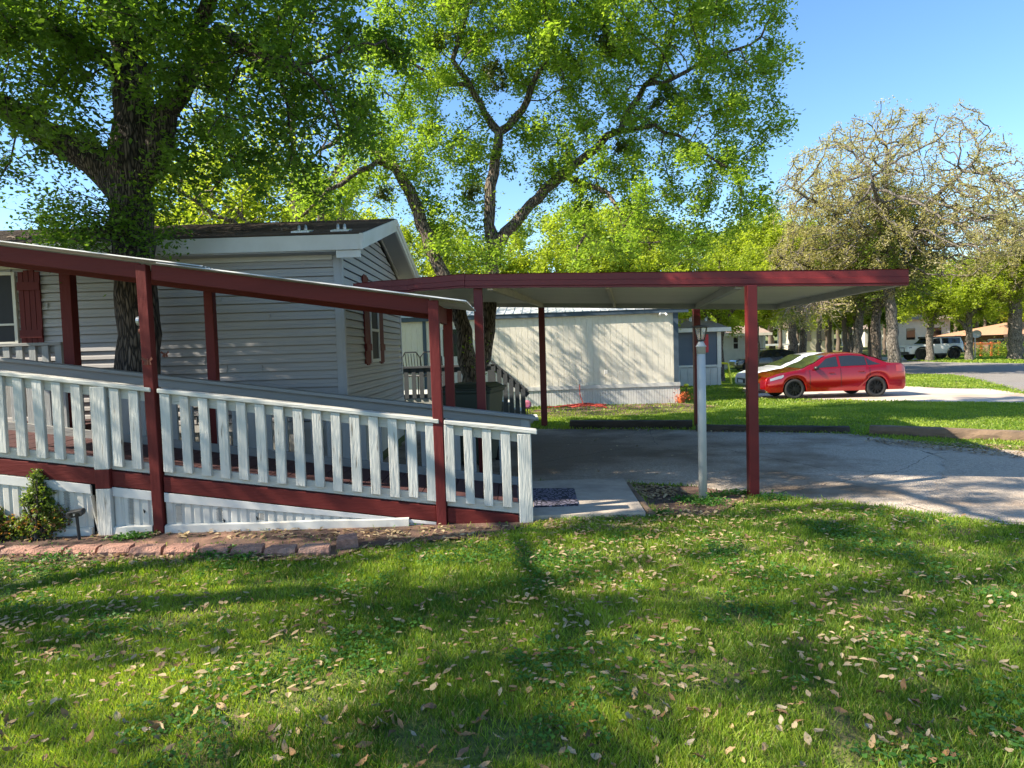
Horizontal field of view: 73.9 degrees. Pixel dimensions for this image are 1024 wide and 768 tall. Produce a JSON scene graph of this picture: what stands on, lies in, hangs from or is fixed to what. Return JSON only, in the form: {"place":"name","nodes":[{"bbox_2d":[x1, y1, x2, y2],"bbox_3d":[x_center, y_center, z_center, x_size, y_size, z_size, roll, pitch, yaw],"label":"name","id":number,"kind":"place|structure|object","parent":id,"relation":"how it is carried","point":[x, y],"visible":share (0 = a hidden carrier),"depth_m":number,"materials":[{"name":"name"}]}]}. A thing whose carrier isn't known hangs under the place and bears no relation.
{"place":"outdoors","nodes":[
{"label":"outdoors","id":0,"kind":"place"},
{"bbox_2d":[0,329,1023,767],"bbox_3d":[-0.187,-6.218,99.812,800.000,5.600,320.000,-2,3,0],"label":"ground","id":1,"kind":"structure","parent":0,"point":[436,761],"depth_m":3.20,"materials":[{"name":"plant"}]},
{"bbox_2d":[0,219,419,481],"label":"mobile home","id":2,"kind":"object","parent":1,"relation":"on","point":[281,344],"visible":0.54,"depth_m":8.41,"materials":[{"name":"plastic"}]},
{"bbox_2d":[0,272,19,343],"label":"window","id":3,"kind":"structure","parent":2,"relation":"in","point":[9,321],"depth_m":8.37,"materials":[{"name":"glass"}]},
{"bbox_2d":[7,227,302,238],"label":"fallen twigs","id":4,"kind":"object","parent":2,"relation":"on","point":[197,231],"visible":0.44,"depth_m":8.60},
{"bbox_2d":[370,312,380,361],"bbox_3d":[-2.065,-0.805,10.209,0.040,0.940,0.620,-2,3,0],"label":"window","id":5,"kind":"structure","parent":2,"relation":"in","point":[374,317],"depth_m":10.25,"materials":[{"name":"glass"}]},
{"bbox_2d":[0,0,433,492],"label":"elm tree","id":6,"kind":"object","parent":1,"relation":"on","point":[127,168],"visible":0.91,"depth_m":7.08,"materials":[{"name":"green plant"}]},
{"bbox_2d":[102,138,353,225],"bbox_3d":[-8.046,-3.205,20.434,6.972,8.442,7.126,-2,3,0],"label":"yard tree","id":7,"kind":"object","parent":1,"relation":"on","point":[245,187],"visible":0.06,"depth_m":18.60,"materials":[{"name":"green plant"}]},
{"bbox_2d":[0,240,475,532],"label":"ramp canopy","id":8,"kind":"object","parent":1,"relation":"on","point":[68,266],"visible":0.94,"depth_m":5.97,"materials":[{"name":"red paint"}]},
{"bbox_2d":[0,342,90,429],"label":"porch railing","id":9,"kind":"object","parent":8,"relation":"attached to","point":[33,350],"visible":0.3,"depth_m":7.86,"materials":[{"name":"paint"}]},
{"bbox_2d":[0,357,536,537],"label":"wheelchair ramp","id":10,"kind":"structure","parent":1,"relation":"on","point":[102,458],"depth_m":6.03,"materials":[{"name":"paint"}]},
{"bbox_2d":[0,514,536,563],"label":"soil bed","id":11,"kind":"object","parent":1,"relation":"on","point":[299,539],"visible":0.37,"depth_m":5.79,"materials":[{"name":"soil"}]},
{"bbox_2d":[0,507,18,541],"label":"shrub","id":12,"kind":"object","parent":11,"relation":"on","point":[5,529],"visible":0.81,"depth_m":5.95,"materials":[{"name":"green plant"}]},
{"bbox_2d":[0,545,39,556],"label":"edging block","id":13,"kind":"object","parent":11,"relation":"on","point":[16,550],"depth_m":5.46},
{"bbox_2d":[5,468,72,541],"bbox_3d":[-4.161,1.068,5.994,0.538,0.658,0.395,-3,3,-21],"label":"boxwood shrub","id":14,"kind":"object","parent":11,"relation":"on","point":[40,520],"visible":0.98,"depth_m":5.94,"materials":[{"name":"green plant"}]},
{"bbox_2d":[28,545,68,555],"bbox_3d":[-3.726,1.351,5.486,0.259,0.061,0.141,-2,3,0],"label":"edging block","id":15,"kind":"object","parent":11,"relation":"on","point":[55,548],"depth_m":5.44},
{"bbox_2d":[66,508,85,539],"bbox_3d":[-3.764,1.244,5.883,0.144,0.337,0.060,-2,3,0],"label":"solar light","id":16,"kind":"object","parent":11,"relation":"on","point":[76,514],"visible":0.96,"depth_m":5.87,"materials":[{"name":"black plastic"}]},
{"bbox_2d":[63,544,101,555],"bbox_3d":[-3.441,1.341,5.468,0.256,0.066,0.146,-2,3,0],"label":"edging block","id":17,"kind":"object","parent":11,"relation":"on","point":[88,548],"depth_m":5.42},
{"bbox_2d":[97,543,134,555],"bbox_3d":[-3.160,1.330,5.448,0.254,0.074,0.143,-2,3,0],"label":"edging block","id":18,"kind":"object","parent":11,"relation":"on","point":[111,548],"depth_m":5.40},
{"bbox_2d":[128,543,165,556],"bbox_3d":[-2.885,1.324,5.403,0.251,0.073,0.144,-2,3,0],"label":"edging block","id":19,"kind":"object","parent":11,"relation":"on","point":[150,549],"depth_m":5.35,"materials":[{"name":"stone"}]},
{"bbox_2d":[163,543,198,555],"bbox_3d":[-2.614,1.316,5.396,0.249,0.073,0.142,-2,3,0],"label":"edging block","id":20,"kind":"object","parent":11,"relation":"on","point":[175,549],"depth_m":5.35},
{"bbox_2d":[195,544,231,555],"bbox_3d":[-2.336,1.313,5.358,0.246,0.067,0.144,-2,3,0],"label":"edging block","id":21,"kind":"object","parent":11,"relation":"on","point":[222,548],"depth_m":5.31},
{"bbox_2d":[230,543,264,555],"bbox_3d":[-2.062,1.304,5.341,0.244,0.070,0.143,-2,3,0],"label":"edging block","id":22,"kind":"object","parent":11,"relation":"on","point":[250,547],"depth_m":5.29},
{"bbox_2d":[263,544,297,556],"bbox_3d":[-1.790,1.300,5.295,0.241,0.067,0.140,-2,3,0],"label":"edging block","id":23,"kind":"object","parent":11,"relation":"on","point":[284,549],"depth_m":5.25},
{"bbox_2d":[298,543,330,555],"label":"edging block","id":24,"kind":"object","parent":11,"relation":"on","point":[322,549],"depth_m":5.22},
{"bbox_2d":[336,533,358,549],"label":"edging block","id":25,"kind":"object","parent":11,"relation":"on","point":[349,540],"depth_m":5.40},
{"bbox_2d":[0,488,803,569],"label":"weed tufts","id":26,"kind":"object","parent":11,"relation":"on","point":[134,533],"visible":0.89,"depth_m":5.87,"materials":[{"name":"plant"}]},
{"bbox_2d":[153,11,434,240],"bbox_3d":[-5.706,-3.860,17.323,7.275,9.899,7.938,0,3,32],"label":"thin crowned tree","id":27,"kind":"object","parent":1,"relation":"on","point":[222,217],"visible":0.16,"depth_m":16.86,"materials":[{"name":"green plant"}]},
{"bbox_2d":[355,741,372,747],"bbox_3d":[-0.573,1.408,2.658,0.084,0.016,0.028,6,23,-31],"label":"fallen leaf","id":28,"kind":"object","parent":1,"relation":"on","point":[365,744],"visible":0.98,"depth_m":2.66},
{"bbox_2d":[326,202,419,275],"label":"yard tree","id":29,"kind":"object","parent":1,"relation":"on","point":[367,215],"depth_m":25.26,"materials":[{"name":"green plant"}]},
{"bbox_2d":[398,213,526,317],"bbox_3d":[-2.185,-2.768,24.513,5.578,6.754,5.701,-4,4,-34],"label":"yard tree","id":30,"kind":"object","parent":1,"relation":"on","point":[453,267],"visible":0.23,"depth_m":22.93,"materials":[{"name":"green plant"}]},
{"bbox_2d":[400,360,538,423],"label":"neighbour deck","id":31,"kind":"structure","parent":1,"relation":"on","point":[413,395],"depth_m":13.88,"materials":[{"name":"wood"}]},
{"bbox_2d":[403,352,426,393],"bbox_3d":[-2.057,-0.233,15.073,0.540,0.975,0.574,0,3,31],"label":"patio chair","id":32,"kind":"object","parent":31,"relation":"on","point":[417,375],"visible":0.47,"depth_m":14.84,"materials":[{"name":"black paint"}]},
{"bbox_2d":[0,501,1023,705],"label":"leaf litter","id":33,"kind":"object","parent":1,"relation":"on","point":[288,694],"visible":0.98,"depth_m":3.79,"materials":[{"name":"plant"}]},
{"bbox_2d":[0,505,1023,767],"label":"clover patch","id":34,"kind":"object","parent":1,"relation":"on","point":[674,667],"visible":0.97,"depth_m":3.46,"materials":[{"name":"plant"}]},
{"bbox_2d":[278,0,804,381],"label":"forked tree","id":35,"kind":"object","parent":1,"relation":"on","point":[543,43],"visible":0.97,"depth_m":12.14,"materials":[{"name":"green plant"}]},
{"bbox_2d":[398,307,687,406],"bbox_3d":[0.894,-1.023,22.196,8.915,3.244,5.646,-2,3,0],"label":"cream home","id":36,"kind":"object","parent":1,"relation":"on","point":[614,356],"visible":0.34,"depth_m":19.89,"materials":[{"name":"metal"}]},
{"bbox_2d":[440,327,457,382],"bbox_3d":[-1.770,-0.723,20.042,0.627,1.886,0.046,-2,3,2],"label":"door","id":37,"kind":"structure","parent":36,"relation":"in","point":[441,329],"depth_m":20.01,"materials":[{"name":"grey"}]},
{"bbox_2d":[498,198,653,273],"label":"yard tree","id":38,"kind":"object","parent":1,"relation":"on","point":[543,258],"visible":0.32,"depth_m":24.74,"materials":[{"name":"green plant"}]},
{"bbox_2d":[547,384,606,407],"bbox_3d":[1.849,0.331,19.403,1.872,0.634,0.752,-1,3,19],"label":"orange cord","id":39,"kind":"object","parent":1,"relation":"on","point":[582,404],"visible":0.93,"depth_m":19.34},
{"bbox_2d":[559,196,675,257],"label":"dense tree","id":40,"kind":"object","parent":1,"relation":"on","point":[605,209],"visible":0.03,"depth_m":36.81,"materials":[{"name":"green plant"}]},
{"bbox_2d":[526,403,712,417],"bbox_3d":[2.917,0.660,17.779,5.414,0.106,4.430,-2,3,0],"label":"bare strip","id":41,"kind":"object","parent":1,"relation":"on","point":[591,409],"visible":0.38,"depth_m":18.32,"materials":[{"name":"soil"}]},
{"bbox_2d":[669,389,692,402],"bbox_3d":[4.928,0.308,19.802,0.925,0.491,0.645,0,3,26],"label":"flower pot","id":42,"kind":"object","parent":41,"relation":"on","point":[680,399],"visible":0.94,"depth_m":19.73,"materials":[{"name":"ceramic"}]},
{"bbox_2d":[569,420,692,428],"bbox_3d":[2.217,0.753,12.779,2.266,0.163,0.219,-1,3,14],"label":"landscape timber","id":43,"kind":"object","parent":1,"relation":"on","point":[626,424],"visible":0.88,"depth_m":12.70,"materials":[{"name":"wood"}]},
{"bbox_2d":[627,482,655,516],"bbox_3d":[1.264,1.138,6.811,0.114,0.064,1.360,-2,3,0],"label":"path timber","id":44,"kind":"object","parent":1,"relation":"on","point":[642,502],"visible":0.66,"depth_m":6.55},
{"bbox_2d":[581,215,720,326],"bbox_3d":[5.086,-3.284,27.097,5.986,7.092,5.857,-1,3,6],"label":"yard tree","id":45,"kind":"object","parent":1,"relation":"on","point":[654,261],"visible":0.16,"depth_m":25.43,"materials":[{"name":"green plant"}]},
{"bbox_2d":[633,485,751,515],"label":"bare soil","id":46,"kind":"structure","parent":1,"relation":"on","point":[658,503],"depth_m":6.67,"materials":[{"name":"soil"}]},
{"bbox_2d":[692,325,708,500],"bbox_3d":[1.859,0.315,6.652,0.164,1.775,0.164,-2,3,0],"label":"lamp post","id":47,"kind":"object","parent":1,"relation":"on","point":[701,408],"visible":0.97,"depth_m":6.62,"materials":[{"name":"metal"}]},
{"bbox_2d":[399,311,1005,345],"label":"woods","id":48,"kind":"object","parent":1,"relation":"on","point":[951,327],"visible":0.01,"depth_m":101.49,"materials":[{"name":"green plant"}]},
{"bbox_2d":[678,316,730,385],"bbox_3d":[7.067,-1.475,29.724,3.396,2.902,5.100,-2,3,0],"label":"slate home","id":49,"kind":"object","parent":1,"relation":"on","point":[712,341],"visible":0.42,"depth_m":27.48,"materials":[{"name":"plastic"}]},
{"bbox_2d":[645,229,770,381],"bbox_3d":[8.738,-3.368,29.804,5.701,6.754,5.578,-4,4,-39],"label":"yard tree","id":50,"kind":"object","parent":1,"relation":"on","point":[722,255],"visible":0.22,"depth_m":29.09,"materials":[{"name":"green plant"}]},
{"bbox_2d":[721,362,731,383],"bbox_3d":[8.709,-0.445,27.909,0.622,0.931,0.164,-1,3,14],"label":"lawn goal","id":51,"kind":"object","parent":1,"relation":"on","point":[727,363],"visible":0.55,"depth_m":27.85,"materials":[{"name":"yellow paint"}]},
{"bbox_2d":[723,326,771,369],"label":"pale home","id":52,"kind":"object","parent":1,"relation":"on","point":[734,348],"visible":0.25,"depth_m":41.95,"materials":[{"name":"plastic"}]},
{"bbox_2d":[732,336,738,349],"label":"window","id":53,"kind":"structure","parent":52,"relation":"in","point":[735,342],"depth_m":41.89,"materials":[{"name":"black glass"}]},
{"bbox_2d":[696,206,812,366],"bbox_3d":[13.098,-4.958,36.940,6.777,9.013,5.958,-3,3,-31],"label":"dense tree","id":54,"kind":"object","parent":1,"relation":"on","point":[768,240],"visible":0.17,"depth_m":35.34,"materials":[{"name":"green plant"}]},
{"bbox_2d":[508,353,1023,449],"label":"distant lawn grass","id":55,"kind":"structure","parent":1,"relation":"on","point":[734,409],"depth_m":14.87,"materials":[{"name":"plant"}]},
{"bbox_2d":[767,321,772,348],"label":"woodland tree","id":56,"kind":"object","parent":1,"relation":"on","point":[769,338],"depth_m":62.97,"materials":[{"name":"brown plant"}]},
{"bbox_2d":[722,210,822,326],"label":"dense tree","id":57,"kind":"object","parent":1,"relation":"on","point":[781,218],"visible":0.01,"depth_m":44.57,"materials":[{"name":"green plant"}]},
{"bbox_2d":[696,424,849,432],"bbox_3d":[4.435,0.765,11.693,2.463,0.148,0.215,-1,3,17],"label":"landscape timber","id":58,"kind":"object","parent":1,"relation":"on","point":[764,428],"visible":0.77,"depth_m":11.57,"materials":[{"name":"wood"}]},
{"bbox_2d":[770,313,799,348],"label":"woodland tree","id":59,"kind":"object","parent":1,"relation":"on","point":[780,338],"visible":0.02,"depth_m":55.89,"materials":[{"name":"green plant"}]},
{"bbox_2d":[775,322,833,350],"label":"building","id":60,"kind":"structure","parent":1,"relation":"on","point":[811,341],"depth_m":77.93,"materials":[{"name":"beige wood"}]},
{"bbox_2d":[804,731,811,747],"bbox_3d":[1.129,1.358,2.595,0.028,0.011,0.060,-7,43,2],"label":"fallen leaf","id":61,"kind":"object","parent":1,"relation":"on","point":[808,740],"visible":1,"depth_m":2.60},
{"bbox_2d":[770,222,845,352],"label":"rough oak","id":62,"kind":"object","parent":1,"relation":"on","point":[803,342],"visible":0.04,"depth_m":39.77,"materials":[{"name":"green plant"}]},
{"bbox_2d":[771,215,851,353],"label":"dense tree","id":63,"kind":"object","parent":1,"relation":"on","point":[793,341],"depth_m":49.69,"materials":[{"name":"green plant"}]},
{"bbox_2d":[807,316,827,351],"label":"woodland tree","id":64,"kind":"object","parent":1,"relation":"on","point":[826,326],"visible":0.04,"depth_m":60.69,"materials":[{"name":"green plant"}]},
{"bbox_2d":[810,297,853,351],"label":"woodland tree","id":65,"kind":"object","parent":1,"relation":"on","point":[818,344],"visible":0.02,"depth_m":53.85,"materials":[{"name":"green plant"}]},
{"bbox_2d":[811,308,852,351],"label":"woodland tree","id":66,"kind":"object","parent":1,"relation":"on","point":[829,341],"visible":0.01,"depth_m":57.15,"materials":[{"name":"brown plant"}]},
{"bbox_2d":[835,323,840,350],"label":"woodland tree","id":67,"kind":"object","parent":1,"relation":"on","point":[838,340],"visible":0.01,"depth_m":74.73,"materials":[{"name":"brown plant"}]},
{"bbox_2d":[827,316,852,351],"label":"woodland tree","id":68,"kind":"object","parent":1,"relation":"on","point":[848,325],"visible":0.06,"depth_m":58.37,"materials":[{"name":"brown plant"}]},
{"bbox_2d":[823,314,866,352],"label":"roadside tree","id":69,"kind":"object","parent":1,"relation":"on","point":[851,338],"visible":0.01,"depth_m":59.70,"materials":[{"name":"brown plant"}]},
{"bbox_2d":[822,233,871,351],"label":"woodland tree","id":70,"kind":"object","parent":1,"relation":"on","point":[844,337],"visible":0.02,"depth_m":54.61,"materials":[{"name":"green plant"}]},
{"bbox_2d":[840,325,867,346],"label":"building","id":71,"kind":"structure","parent":1,"relation":"on","point":[865,338],"depth_m":83.99,"materials":[{"name":"beige"}]},
{"bbox_2d":[841,297,882,352],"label":"woodland tree","id":72,"kind":"object","parent":1,"relation":"on","point":[853,318],"visible":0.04,"depth_m":54.64,"materials":[{"name":"brown plant"}]},
{"bbox_2d":[763,175,964,353],"bbox_3d":[16.884,-5.161,32.760,8.079,9.597,10.322,1,4,42],"label":"sparse oak","id":73,"kind":"object","parent":1,"relation":"on","point":[858,333],"visible":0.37,"depth_m":30.95,"materials":[{"name":"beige plant"}]},
{"bbox_2d":[762,296,857,339],"bbox_3d":[13.226,-2.958,30.049,4.284,2.264,3.296,-2,3,0],"label":"drooping branch","id":74,"kind":"object","parent":73,"relation":"hanging from","point":[804,309],"visible":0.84,"depth_m":29.73,"materials":[{"name":"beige plant"}]},
{"bbox_2d":[868,734,875,748],"bbox_3d":[1.356,1.345,2.563,0.023,0.014,0.077,1,36,47],"label":"fallen leaf","id":75,"kind":"object","parent":1,"relation":"on","point":[872,741],"visible":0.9,"depth_m":2.56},
{"bbox_2d":[811,168,952,359],"bbox_3d":[17.038,-5.097,31.774,6.504,9.567,6.294,-2,3,0],"label":"rough oak","id":76,"kind":"object","parent":1,"relation":"on","point":[875,336],"visible":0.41,"depth_m":31.10,"materials":[{"name":"green plant"}]},
{"bbox_2d":[865,295,898,327],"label":"woodland tree","id":77,"kind":"object","parent":1,"relation":"on","point":[883,318],"visible":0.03,"depth_m":53.49,"materials":[{"name":"brown plant"}]},
{"bbox_2d":[864,308,900,355],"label":"woodland tree","id":78,"kind":"object","parent":1,"relation":"on","point":[869,346],"depth_m":59.09,"materials":[{"name":"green plant"}]},
{"bbox_2d":[881,306,904,354],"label":"woodland tree","id":79,"kind":"object","parent":1,"relation":"on","point":[884,346],"depth_m":64.63,"materials":[{"name":"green plant"}]},
{"bbox_2d":[767,95,1023,362],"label":"sparse oak","id":80,"kind":"object","parent":1,"relation":"on","point":[892,335],"visible":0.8,"depth_m":28.54,"materials":[{"name":"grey plant"}]},
{"bbox_2d":[868,312,949,349],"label":"building","id":81,"kind":"structure","parent":1,"relation":"on","point":[912,331],"depth_m":71.86,"materials":[{"name":"beige"}]},
{"bbox_2d":[906,328,914,339],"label":"window","id":82,"kind":"structure","parent":81,"relation":"in","point":[910,332],"depth_m":71.84,"materials":[{"name":"brown glass"}]},
{"bbox_2d":[881,256,986,361],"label":"roadside tree","id":83,"kind":"object","parent":1,"relation":"on","point":[927,311],"visible":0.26,"depth_m":45.89,"materials":[{"name":"green plant"}]},
{"bbox_2d":[869,425,1023,441],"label":"landscape timber","id":84,"kind":"object","parent":1,"relation":"on","point":[957,433],"visible":0.9,"depth_m":10.31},
{"bbox_2d":[910,248,1023,359],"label":"roadside tree","id":85,"kind":"object","parent":1,"relation":"on","point":[983,307],"visible":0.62,"depth_m":44.35,"materials":[{"name":"green plant"}]},
{"bbox_2d":[973,330,981,357],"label":"satellite dish","id":86,"kind":"object","parent":1,"relation":"on","point":[977,333],"visible":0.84,"depth_m":49.85,"materials":[{"name":"grey"}]},
{"bbox_2d":[933,322,1023,350],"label":"brown house","id":87,"kind":"structure","parent":1,"relation":"on","point":[998,331],"depth_m":64.23,"materials":[{"name":"brick"}]},
{"bbox_2d":[963,340,993,355],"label":"garden bush","id":88,"kind":"object","parent":1,"relation":"on","point":[978,352],"visible":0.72,"depth_m":51.93,"materials":[{"name":"green plant"}]},
{"bbox_2d":[965,342,1000,355],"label":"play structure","id":89,"kind":"object","parent":1,"relation":"on","point":[982,343],"visible":0.27,"depth_m":52.91,"materials":[{"name":"wood"}]},
{"bbox_2d":[952,175,1023,359],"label":"pale trunk tree","id":90,"kind":"object","parent":1,"relation":"on","point":[1014,346],"visible":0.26,"depth_m":44.59,"materials":[{"name":"green plant"}]},
{"bbox_2d":[955,209,1023,303],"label":"sparse oak","id":91,"kind":"object","parent":1,"relation":"on","point":[1019,223],"visible":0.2,"depth_m":43.64,"materials":[{"name":"green plant"}]},
{"bbox_2d":[984,340,1006,355],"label":"garden bush","id":92,"kind":"object","parent":1,"relation":"on","point":[997,348],"visible":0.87,"depth_m":51.92,"materials":[{"name":"green plant"}]},
{"bbox_2d":[985,272,1007,325],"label":"woodland tree","id":93,"kind":"object","parent":1,"relation":"on","point":[1000,320],"visible":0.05,"depth_m":70.73,"materials":[{"name":"green plant"}]},
{"bbox_2d":[989,268,1023,327],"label":"woodland tree","id":94,"kind":"object","parent":1,"relation":"on","point":[1008,310],"visible":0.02,"depth_m":62.91,"materials":[{"name":"green plant"}]},
{"bbox_2d":[0,0,1023,276],"label":"sky","id":95,"kind":"structure","parent":0,"point":[857,53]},
{"bbox_2d":[512,478,644,521],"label":"concrete path","id":96,"kind":"structure","parent":0,"point":[607,497],"depth_m":6.60,"materials":[{"name":"concrete"}]},
{"bbox_2d":[533,488,577,507],"bbox_3d":[0.430,1.127,6.807,0.453,0.012,0.833,-2,3,0],"label":"doormat","id":97,"kind":"object","parent":96,"relation":"on","point":[550,497],"visible":0.86,"depth_m":6.74,"materials":[{"name":"fabric"}]},
{"bbox_2d":[383,429,1021,523],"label":"driveway","id":98,"kind":"structure","parent":0,"point":[857,468],"depth_m":8.84,"materials":[{"name":"concrete"}]},
{"bbox_2d":[442,382,506,462],"bbox_3d":[-0.527,0.540,9.358,0.777,1.110,0.838,-1,3,14],"label":"trash bin","id":99,"kind":"object","parent":98,"relation":"on","point":[465,394],"visible":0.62,"depth_m":9.03,"materials":[{"name":"plastic"}]},
{"bbox_2d":[1,427,1023,571],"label":"edge leaf litter","id":100,"kind":"object","parent":98,"relation":"on","point":[544,525],"visible":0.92,"depth_m":5.87,"materials":[{"name":"plant"}]},
{"bbox_2d":[353,269,908,496],"bbox_3d":[1.420,-0.271,10.095,5.897,2.577,6.387,-1,3,10],"label":"carport","id":101,"kind":"object","parent":98,"relation":"on","point":[750,293],"visible":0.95,"depth_m":7.63,"materials":[{"name":"red metal"}]},
{"bbox_2d":[905,451,1023,522],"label":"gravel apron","id":102,"kind":"object","parent":98,"relation":"on","point":[987,486],"visible":0.94,"depth_m":6.86,"materials":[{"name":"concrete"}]},
{"bbox_2d":[743,386,1023,402],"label":"side driveway","id":103,"kind":"structure","parent":0,"point":[928,394],"depth_m":20.11,"materials":[{"name":"concrete"}]},
{"bbox_2d":[735,352,824,386],"bbox_3d":[9.923,-0.432,23.259,4.246,1.298,1.764,-2,3,0],"label":"silver sedan","id":104,"kind":"object","parent":103,"relation":"on","point":[787,360],"visible":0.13,"depth_m":23.00,"materials":[{"name":"white"}]},
{"bbox_2d":[758,352,905,398],"bbox_3d":[9.431,-0.296,20.556,4.138,1.334,1.778,-2,3,0],"label":"red sedan","id":105,"kind":"object","parent":103,"relation":"on","point":[849,372],"visible":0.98,"depth_m":19.80,"materials":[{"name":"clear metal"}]},
{"bbox_2d":[882,357,917,360],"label":"driveway","id":106,"kind":"structure","parent":0,"point":[886,358],"depth_m":53.37,"materials":[{"name":"concrete"}]},
{"bbox_2d":[899,336,964,359],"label":"off road car","id":107,"kind":"object","parent":106,"relation":"on","point":[951,347],"visible":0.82,"depth_m":49.18,"materials":[{"name":"white"}]},
{"bbox_2d":[884,361,1023,390],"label":"road","id":108,"kind":"structure","parent":0,"point":[1008,374],"depth_m":33.32,"materials":[{"name":"asphalt"}]},
{"bbox_2d":[729,348,795,370],"bbox_3d":[14.278,-1.361,38.503,3.690,1.338,1.571,-2,3,0],"label":"dark suv","id":109,"kind":"object","parent":108,"relation":"on","point":[768,356],"visible":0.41,"depth_m":37.87,"materials":[{"name":"black"}]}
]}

